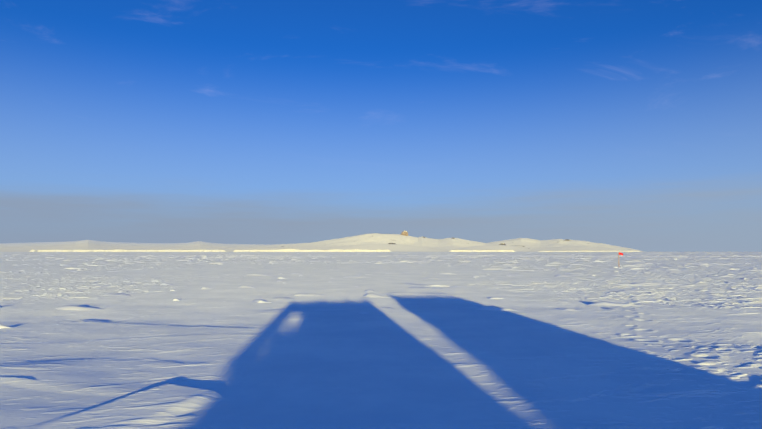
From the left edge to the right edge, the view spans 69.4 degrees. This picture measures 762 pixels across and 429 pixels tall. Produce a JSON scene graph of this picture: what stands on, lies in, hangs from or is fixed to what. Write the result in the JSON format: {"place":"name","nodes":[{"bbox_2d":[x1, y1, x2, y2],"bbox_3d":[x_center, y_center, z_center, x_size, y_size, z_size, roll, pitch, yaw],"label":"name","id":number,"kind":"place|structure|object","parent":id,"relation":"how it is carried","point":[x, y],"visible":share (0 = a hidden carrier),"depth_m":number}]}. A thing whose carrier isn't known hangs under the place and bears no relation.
{"place":"outdoors","nodes":[
{"label":"outdoors","id":0,"kind":"place"},
{"bbox_2d":[0,233,642,251],"bbox_3d":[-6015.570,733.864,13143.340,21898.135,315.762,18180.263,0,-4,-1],"label":"hills","id":1,"kind":"structure","parent":0,"point":[375,242],"depth_m":8284.27},
{"bbox_2d":[388,231,570,244],"bbox_3d":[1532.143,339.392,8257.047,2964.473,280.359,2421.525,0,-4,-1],"label":"rock outcrops","id":2,"kind":"object","parent":1,"relation":"on","point":[405,233],"visible":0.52,"depth_m":9273.69},
{"bbox_2d":[0,252,761,428],"bbox_3d":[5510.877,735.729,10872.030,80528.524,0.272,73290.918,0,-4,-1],"label":"ground snow","id":3,"kind":"structure","parent":0,"point":[225,352],"depth_m":9.88},
{"bbox_2d":[0,0,761,251],"label":"sky","id":4,"kind":"structure","parent":0,"point":[633,124]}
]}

